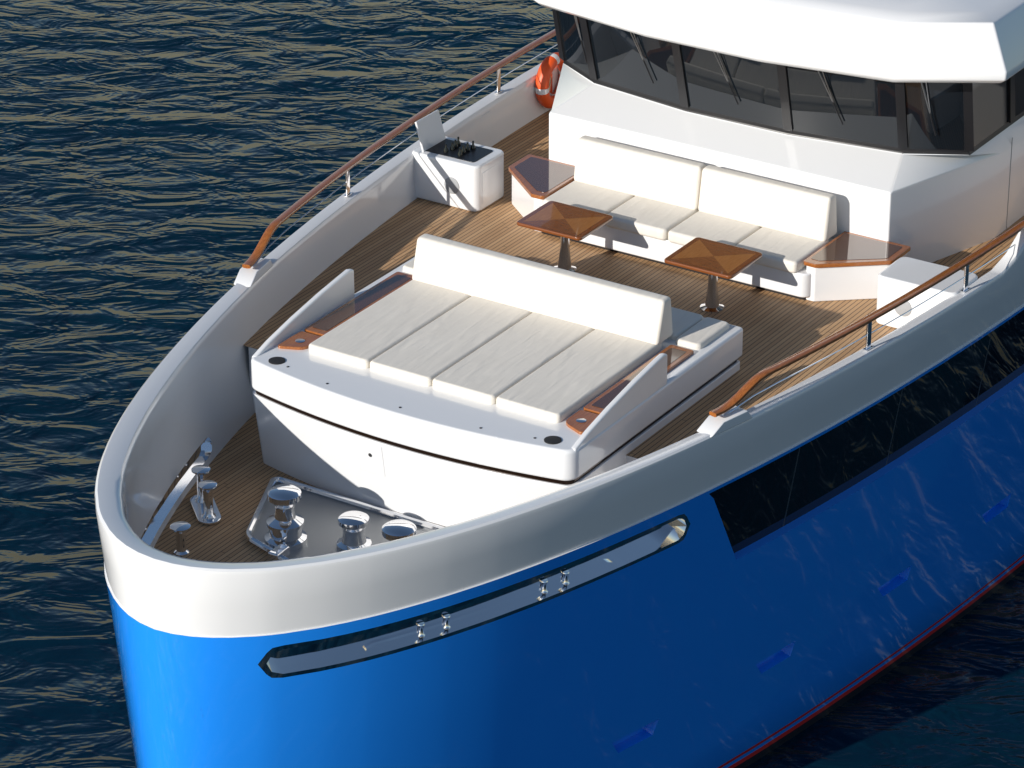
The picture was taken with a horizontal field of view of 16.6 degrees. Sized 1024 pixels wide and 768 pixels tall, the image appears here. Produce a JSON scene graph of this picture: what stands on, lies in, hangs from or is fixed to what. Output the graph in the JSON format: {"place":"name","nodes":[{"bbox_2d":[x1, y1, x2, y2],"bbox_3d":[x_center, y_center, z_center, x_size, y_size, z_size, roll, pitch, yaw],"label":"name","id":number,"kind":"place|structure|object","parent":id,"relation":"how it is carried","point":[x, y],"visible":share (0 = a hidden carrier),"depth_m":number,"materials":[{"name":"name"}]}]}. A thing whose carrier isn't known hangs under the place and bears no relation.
{"place":"outdoors","nodes":[
{"label":"outdoors","id":0,"kind":"place"},
{"bbox_2d":[0,0,1023,767],"bbox_3d":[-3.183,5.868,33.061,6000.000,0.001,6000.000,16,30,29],"label":"water","id":1,"kind":"structure","parent":0,"point":[164,164],"depth_m":49.35,"materials":[{"name":"blue liquid"}]},
{"bbox_2d":[94,63,1023,767],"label":"hull","id":2,"kind":"object","parent":1,"relation":"in","point":[772,573],"visible":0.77,"depth_m":34.18,"materials":[{"name":"blue paint"}]},
{"bbox_2d":[154,413,322,561],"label":"foredeck flooring","id":3,"kind":"structure","parent":2,"relation":"on","point":[241,473],"depth_m":34.76,"materials":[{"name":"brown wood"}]},
{"bbox_2d":[170,521,190,556],"bbox_3d":[-3.196,1.498,33.796,0.200,0.304,0.200,16,30,29],"label":"bollard","id":4,"kind":"object","parent":3,"relation":"on","point":[179,528],"visible":0.99,"depth_m":33.76,"materials":[{"name":"silver metal"}]},
{"bbox_2d":[190,465,221,524],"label":"bitts","id":5,"kind":"object","parent":3,"relation":"on","point":[204,507],"visible":1,"depth_m":34.44,"materials":[{"name":"silver metal"}]},
{"bbox_2d":[245,477,442,560],"bbox_3d":[-1.480,1.335,33.812,3.056,0.581,1.459,16,30,29],"label":"windlass station","id":6,"kind":"object","parent":3,"relation":"on","point":[291,519],"visible":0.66,"depth_m":33.99,"materials":[{"name":"grey metal"}]},
{"bbox_2d":[251,257,742,526],"bbox_3d":[-0.203,0.182,35.476,3.830,1.250,3.550,16,30,29],"label":"sunbed base","id":7,"kind":"object","parent":3,"relation":"on","point":[447,460],"visible":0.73,"depth_m":34.19,"materials":[{"name":"white plastic"}]},
{"bbox_2d":[268,357,284,364],"bbox_3d":[-2.343,-0.234,34.891,0.170,0.012,0.170,16,30,29],"label":"pod disc","id":8,"kind":"object","parent":7,"relation":"on","point":[276,360],"visible":1,"depth_m":34.88,"materials":[{"name":"black rubber"}]},
{"bbox_2d":[356,440,384,476],"bbox_3d":[-1.382,0.727,34.306,0.300,0.360,0.013,16,39,29],"label":"hatch door","id":9,"kind":"structure","parent":7,"relation":"on","point":[374,463],"depth_m":34.30,"materials":[{"name":"white paint"}]},
{"bbox_2d":[252,269,666,451],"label":"side wing panels","id":10,"kind":"object","parent":7,"relation":"on","point":[648,380],"visible":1,"depth_m":34.37,"materials":[{"name":"white plastic"}]},
{"bbox_2d":[278,272,693,434],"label":"wooden side trays","id":11,"kind":"object","parent":7,"relation":"on","point":[579,421],"visible":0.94,"depth_m":35.24,"materials":[{"name":"brown wood"}]},
{"bbox_2d":[309,234,728,422],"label":"sunpad cushions","id":12,"kind":"object","parent":7,"relation":"on","point":[549,343],"visible":1,"depth_m":35.19,"materials":[{"name":"white fabric"}]},
{"bbox_2d":[544,436,561,444],"bbox_3d":[0.388,0.532,33.325,0.170,0.012,0.170,16,30,29],"label":"pod disc","id":13,"kind":"object","parent":7,"relation":"on","point":[552,440],"visible":1,"depth_m":33.31,"materials":[{"name":"black plastic"}]},
{"bbox_2d":[234,258,272,286],"bbox_3d":[-2.703,-1.188,36.596,0.200,0.105,0.591,9,28,18],"label":"handrail end base","id":14,"kind":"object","parent":2,"relation":"on","point":[251,276],"depth_m":36.47,"materials":[{"name":"white plastic"}]},
{"bbox_2d":[242,29,557,268],"bbox_3d":[-0.876,-2.935,39.859,0.312,0.372,8.607,13,29,24],"label":"rail","id":15,"kind":"object","parent":2,"relation":"on","point":[257,254],"visible":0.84,"depth_m":38.90,"materials":[{"name":"brown wood"}]},
{"bbox_2d":[417,622,424,636],"bbox_3d":[-0.832,2.241,31.985,0.076,0.132,0.076,16,30,29],"label":"fairlead roller","id":16,"kind":"object","parent":2,"relation":"on","point":[421,628],"visible":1,"depth_m":31.96,"materials":[{"name":"silver metal"}]},
{"bbox_2d":[249,347,636,463],"bbox_3d":[-0.493,0.590,35.169,5.309,0.768,0.001,16,30,29],"label":"deck riser","id":17,"kind":"object","parent":2,"relation":"attached to","point":[252,351],"visible":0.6,"depth_m":36.31,"materials":[{"name":"white paint"}]},
{"bbox_2d":[443,614,450,628],"bbox_3d":[-0.601,2.177,32.116,0.076,0.132,0.076,16,30,29],"label":"fairlead roller","id":18,"kind":"object","parent":2,"relation":"on","point":[446,621],"visible":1,"depth_m":32.09,"materials":[{"name":"silver metal"}]},
{"bbox_2d":[541,579,547,593],"bbox_3d":[0.300,1.887,32.708,0.076,0.132,0.076,16,30,29],"label":"fairlead roller","id":19,"kind":"object","parent":2,"relation":"on","point":[544,585],"visible":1,"depth_m":32.69,"materials":[{"name":"silver metal"}]},
{"bbox_2d":[535,52,563,108],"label":"lifebuoy","id":20,"kind":"object","parent":2,"relation":"attached to","point":[550,62],"visible":0.61,"depth_m":41.79,"materials":[{"name":"orange plastic"}]},
{"bbox_2d":[562,570,569,584],"bbox_3d":[0.503,1.814,32.856,0.076,0.132,0.076,16,30,29],"label":"fairlead roller","id":21,"kind":"object","parent":2,"relation":"on","point":[565,576],"visible":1,"depth_m":32.83,"materials":[{"name":"silver metal"}]},
{"bbox_2d":[244,109,1023,458],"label":"deck","id":22,"kind":"structure","parent":2,"relation":"attached to","point":[776,327],"depth_m":37.70,"materials":[{"name":"brown wood"}]},
{"bbox_2d":[412,110,503,211],"bbox_3d":[-0.613,-2.542,39.657,0.924,0.904,0.631,16,30,29],"label":"bar cabinet","id":23,"kind":"object","parent":22,"relation":"on","point":[458,173],"visible":1,"depth_m":39.52,"materials":[{"name":"white paint"}]},
{"bbox_2d":[517,201,612,271],"bbox_3d":[0.572,-1.512,37.901,0.820,0.600,0.720,16,30,29],"label":"table","id":24,"kind":"object","parent":22,"relation":"on","point":[565,222],"visible":0.87,"depth_m":37.78,"materials":[{"name":"brown wood"}]},
{"bbox_2d":[537,205,832,299],"bbox_3d":[1.968,-1.601,38.390,3.440,0.330,1.050,16,30,29],"label":"sofa base","id":25,"kind":"object","parent":22,"relation":"on","point":[794,285],"visible":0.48,"depth_m":37.95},
{"bbox_2d":[543,135,836,272],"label":"sofa cushions","id":26,"kind":"object","parent":25,"relation":"on","point":[784,226],"visible":0.86,"depth_m":38.10,"materials":[{"name":"white fabric"}]},
{"bbox_2d":[509,154,910,301],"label":"sofa armrests","id":27,"kind":"object","parent":22,"relation":"on","point":[844,265],"visible":0.85,"depth_m":37.34,"materials":[{"name":"white plastic"}]},
{"bbox_2d":[664,237,761,312],"bbox_3d":[2.123,-1.077,37.011,0.820,0.600,0.720,16,30,29],"label":"table","id":28,"kind":"object","parent":22,"relation":"on","point":[713,260],"visible":1,"depth_m":36.90,"materials":[{"name":"brown wood"}]},
{"bbox_2d":[534,0,1023,262],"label":"wheelhouse","id":29,"kind":"object","parent":22,"relation":"on","point":[883,162],"visible":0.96,"depth_m":37.88,"materials":[{"name":"white paint"}]},
{"bbox_2d":[549,72,552,95],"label":"lifebuoy bracket","id":30,"kind":"object","parent":29,"relation":"attached to","point":[550,86],"visible":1,"depth_m":42.08,"materials":[{"name":"silver metal"}]},
{"bbox_2d":[574,16,935,135],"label":"windshield wipers","id":31,"kind":"object","parent":29,"relation":"attached to","point":[725,75],"visible":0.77,"depth_m":38.18,"materials":[{"name":"black metal"}]},
{"bbox_2d":[1006,137,1012,228],"bbox_3d":[5.509,-2.219,38.775,0.006,1.100,0.012,16,30,29],"label":"door seam","id":32,"kind":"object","parent":29,"relation":"attached to","point":[1009,183],"depth_m":38.76,"materials":[{"name":"grey plastic"}]},
{"bbox_2d":[876,257,977,328],"bbox_3d":[4.341,-0.892,36.680,0.924,0.560,0.631,16,30,29],"label":"locker port","id":33,"kind":"object","parent":22,"relation":"on","point":[899,277],"visible":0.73,"depth_m":36.51,"materials":[{"name":"white paint"}]},
{"bbox_2d":[697,406,751,436],"bbox_3d":[2.034,0.340,33.476,0.591,0.105,0.200,-23,35,-39],"label":"handrail end base","id":34,"kind":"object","parent":2,"relation":"on","point":[711,426],"depth_m":33.39,"materials":[{"name":"white plastic"}]},
{"bbox_2d":[709,220,1023,416],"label":"rail","id":35,"kind":"object","parent":2,"relation":"on","point":[748,387],"visible":1,"depth_m":34.86,"materials":[{"name":"brown wood"}]}
]}

